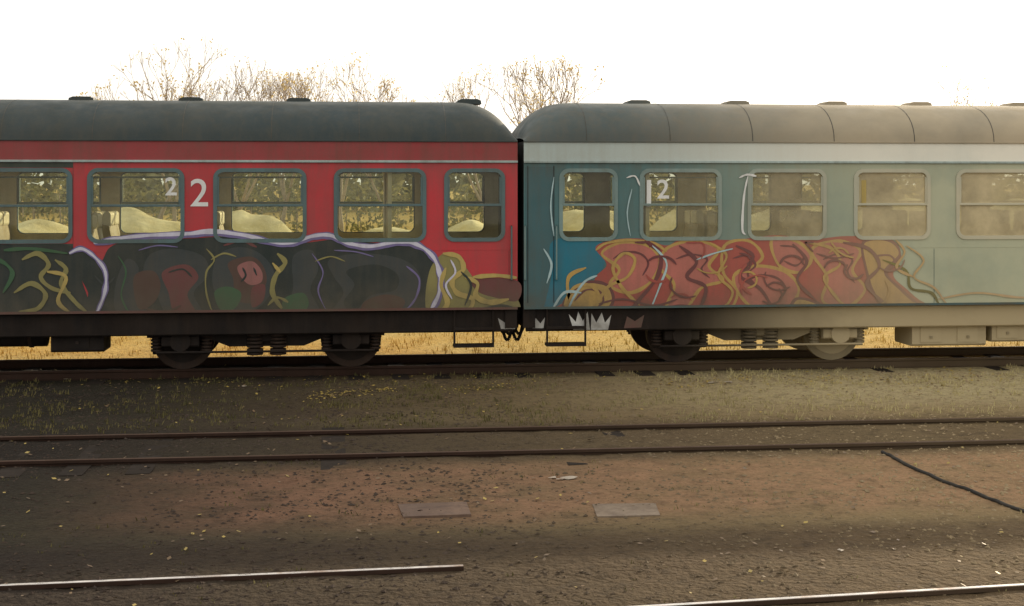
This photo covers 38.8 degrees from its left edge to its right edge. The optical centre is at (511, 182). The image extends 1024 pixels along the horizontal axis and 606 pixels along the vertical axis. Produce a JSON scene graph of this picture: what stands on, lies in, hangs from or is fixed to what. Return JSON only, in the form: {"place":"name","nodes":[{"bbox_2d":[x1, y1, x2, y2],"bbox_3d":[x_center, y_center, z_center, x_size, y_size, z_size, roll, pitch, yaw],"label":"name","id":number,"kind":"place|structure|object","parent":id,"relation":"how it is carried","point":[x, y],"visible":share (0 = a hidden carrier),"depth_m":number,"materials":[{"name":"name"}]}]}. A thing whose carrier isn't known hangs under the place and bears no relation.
{"place":"outdoors","nodes":[
{"label":"outdoors","id":0,"kind":"place"},
{"bbox_2d":[0,185,1023,605],"bbox_3d":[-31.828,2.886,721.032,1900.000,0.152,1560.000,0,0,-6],"label":"ground","id":1,"kind":"structure","parent":0,"point":[684,571],"depth_m":13.36,"materials":[{"name":"soil"}]},
{"bbox_2d":[18,219,67,232],"bbox_3d":[-14.649,2.033,42.830,9.672,1.915,8.796,0,0,-6],"label":"earth mound","id":2,"kind":"object","parent":1,"relation":"on","point":[38,226],"visible":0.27,"depth_m":42.74,"materials":[{"name":"beige sand"}]},
{"bbox_2d":[121,207,179,232],"bbox_3d":[-12.057,1.892,46.710,9.448,2.197,8.564,0,0,-6],"label":"earth mound","id":3,"kind":"object","parent":1,"relation":"on","point":[134,220],"visible":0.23,"depth_m":46.22,"materials":[{"name":"beige sand"}]},
{"bbox_2d":[80,35,226,220],"bbox_3d":[-12.196,-1.035,49.613,5.449,8.104,3.232,0,0,-38],"label":"bare tree","id":4,"kind":"object","parent":1,"relation":"on","point":[174,211],"visible":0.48,"depth_m":49.77,"materials":[{"name":"brown plant"}]},
{"bbox_2d":[157,66,275,218],"bbox_3d":[-12.608,-0.988,61.777,5.397,8.021,3.937,0,0,19],"label":"bare tree","id":5,"kind":"object","parent":1,"relation":"on","point":[163,209],"visible":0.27,"depth_m":60.82,"materials":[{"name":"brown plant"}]},
{"bbox_2d":[170,56,290,209],"bbox_3d":[-9.939,-0.853,55.050,6.875,7.744,4.217,0,0,26],"label":"bare tree","id":6,"kind":"object","parent":1,"relation":"on","point":[245,197],"visible":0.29,"depth_m":54.91,"materials":[{"name":"brown plant"}]},
{"bbox_2d":[232,210,291,231],"bbox_3d":[-9.396,1.974,51.097,7.640,2.031,8.721,0,0,-6],"label":"earth mound","id":7,"kind":"object","parent":1,"relation":"on","point":[243,221],"visible":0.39,"depth_m":50.41,"materials":[{"name":"beige sand"}]},
{"bbox_2d":[237,68,341,223],"bbox_3d":[-8.916,-0.876,60.416,4.204,7.762,5.197,0,0,-31],"label":"bare tree","id":8,"kind":"object","parent":1,"relation":"on","point":[282,187],"visible":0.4,"depth_m":59.77,"materials":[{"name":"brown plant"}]},
{"bbox_2d":[272,52,414,231],"bbox_3d":[-6.524,-0.962,54.070,4.337,7.963,7.070,0,0,-27],"label":"bare tree","id":9,"kind":"object","parent":1,"relation":"on","point":[342,198],"visible":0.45,"depth_m":53.56,"materials":[{"name":"brown plant"}]},
{"bbox_2d":[341,79,415,207],"bbox_3d":[-6.210,-0.600,59.978,4.862,7.231,2.883,0,0,36],"label":"bare tree","id":10,"kind":"object","parent":1,"relation":"on","point":[370,179],"visible":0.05,"depth_m":59.58,"materials":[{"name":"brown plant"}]},
{"bbox_2d":[364,227,409,231],"bbox_3d":[-4.006,2.184,44.928,12.987,1.612,7.997,0,0,-6],"label":"earth mound","id":11,"kind":"object","parent":1,"relation":"on","point":[394,229],"visible":0.12,"depth_m":44.85,"materials":[{"name":"beige sand"}]},
{"bbox_2d":[18,173,814,231],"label":"shrub thicket","id":12,"kind":"object","parent":1,"relation":"on","point":[295,212],"visible":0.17,"depth_m":62.86,"materials":[{"name":"brown plant"}]},
{"bbox_2d":[398,502,470,517],"bbox_3d":[-0.680,2.916,12.652,0.610,0.148,0.515,0,0,-6],"label":"concrete slab","id":13,"kind":"object","parent":1,"relation":"on","point":[448,509],"depth_m":12.59,"materials":[{"name":"grey concrete"}]},
{"bbox_2d":[448,220,483,230],"bbox_3d":[-1.560,2.128,48.983,8.294,1.724,7.750,0,0,-6],"label":"earth mound","id":14,"kind":"object","parent":1,"relation":"on","point":[470,225],"visible":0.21,"depth_m":48.84,"materials":[{"name":"beige sand"}]},
{"bbox_2d":[421,64,555,209],"bbox_3d":[-1.315,-0.755,54.444,6.701,7.547,4.110,0,0,34],"label":"bare tree","id":15,"kind":"object","parent":1,"relation":"on","point":[459,86],"visible":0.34,"depth_m":54.20,"materials":[{"name":"brown plant"}]},
{"bbox_2d":[0,346,1023,385],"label":"railway track","id":16,"kind":"structure","parent":1,"relation":"on","point":[994,359],"depth_m":22.98,"materials":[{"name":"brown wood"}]},
{"bbox_2d":[0,96,521,368],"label":"passenger coach","id":17,"kind":"object","parent":16,"relation":"on","point":[200,285],"visible":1,"depth_m":21.37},
{"bbox_2d":[0,168,504,243],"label":"window frames","id":18,"kind":"structure","parent":17,"relation":"in","point":[69,180],"depth_m":21.34,"materials":[{"name":"metal"}]},
{"bbox_2d":[512,100,1023,361],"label":"passenger coach","id":19,"kind":"object","parent":16,"relation":"on","point":[845,267],"visible":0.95,"depth_m":22.29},
{"bbox_2d":[559,168,1023,240],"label":"window frames","id":20,"kind":"structure","parent":19,"relation":"in","point":[823,180],"depth_m":22.20,"materials":[{"name":"grey metal"}]},
{"bbox_2d":[754,173,1023,235],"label":"window glass","id":21,"kind":"structure","parent":19,"relation":"in","point":[982,220],"depth_m":22.53,"materials":[{"name":"glass"}]},
{"bbox_2d":[0,417,1023,477],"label":"railway track","id":22,"kind":"structure","parent":1,"relation":"on","point":[82,464],"depth_m":15.62,"materials":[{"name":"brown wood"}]},
{"bbox_2d":[0,564,1023,605],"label":"railway track","id":23,"kind":"structure","parent":1,"relation":"on","point":[735,602],"depth_m":10.13,"materials":[{"name":"silver metal"}]},
{"bbox_2d":[0,327,1023,605],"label":"weeds","id":24,"kind":"object","parent":1,"relation":"on","point":[332,403],"visible":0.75,"depth_m":19.50,"materials":[{"name":"plant"}]},
{"bbox_2d":[2,363,1023,605],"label":"litter and leaves","id":25,"kind":"object","parent":1,"relation":"on","point":[534,520],"visible":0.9,"depth_m":19.16,"materials":[{"name":"plant"}]},
{"bbox_2d":[18,173,1023,213],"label":"distant woodland","id":26,"kind":"object","parent":1,"relation":"on","point":[399,179],"visible":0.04,"depth_m":145.16,"materials":[{"name":"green plant"}]},
{"bbox_2d":[468,55,605,126],"bbox_3d":[1.483,-1.132,59.879,5.539,8.274,4.481,0,0,25],"label":"bare tree","id":27,"kind":"object","parent":1,"relation":"on","point":[540,80],"visible":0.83,"depth_m":59.52,"materials":[{"name":"brown plant"}]},
{"bbox_2d":[563,210,613,230],"bbox_3d":[3.033,1.995,53.256,9.496,1.990,8.039,0,0,17],"label":"earth mound","id":28,"kind":"object","parent":1,"relation":"on","point":[572,220],"visible":0.13,"depth_m":52.59,"materials":[{"name":"beige sand"}]},
{"bbox_2d":[592,503,659,517],"bbox_3d":[0.998,2.919,12.667,0.603,0.143,0.486,0,0,-6],"label":"concrete slab","id":29,"kind":"object","parent":1,"relation":"on","point":[617,511],"depth_m":12.62,"materials":[{"name":"grey concrete"}]},
{"bbox_2d":[649,210,675,230],"bbox_3d":[5.631,1.935,47.234,7.911,2.110,8.988,0,0,-6],"label":"earth mound","id":30,"kind":"object","parent":1,"relation":"on","point":[666,222],"visible":0.08,"depth_m":46.55,"materials":[{"name":"beige sand"}]},
{"bbox_2d":[751,206,821,229],"bbox_3d":[10.325,1.811,51.400,11.710,2.357,8.671,0,0,-6],"label":"earth mound","id":31,"kind":"object","parent":1,"relation":"on","point":[754,218],"visible":0.06,"depth_m":50.65,"materials":[{"name":"beige sand"}]},
{"bbox_2d":[881,450,1023,512],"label":"ground cable","id":32,"kind":"object","parent":1,"relation":"on","point":[951,483],"visible":1,"depth_m":13.67,"materials":[{"name":"rubber"}]},
{"bbox_2d":[927,65,1014,105],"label":"bare tree","id":33,"kind":"object","parent":1,"relation":"on","point":[966,98],"visible":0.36,"depth_m":63.73,"materials":[{"name":"brown plant"}]},
{"bbox_2d":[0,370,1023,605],"bbox_3d":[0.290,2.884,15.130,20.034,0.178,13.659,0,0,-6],"label":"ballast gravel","id":34,"kind":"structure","parent":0,"point":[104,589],"depth_m":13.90,"materials":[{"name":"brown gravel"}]},
{"bbox_2d":[0,0,1023,184],"label":"sky","id":35,"kind":"structure","parent":0,"point":[805,52],"materials":[{"name":"white"}]}
]}

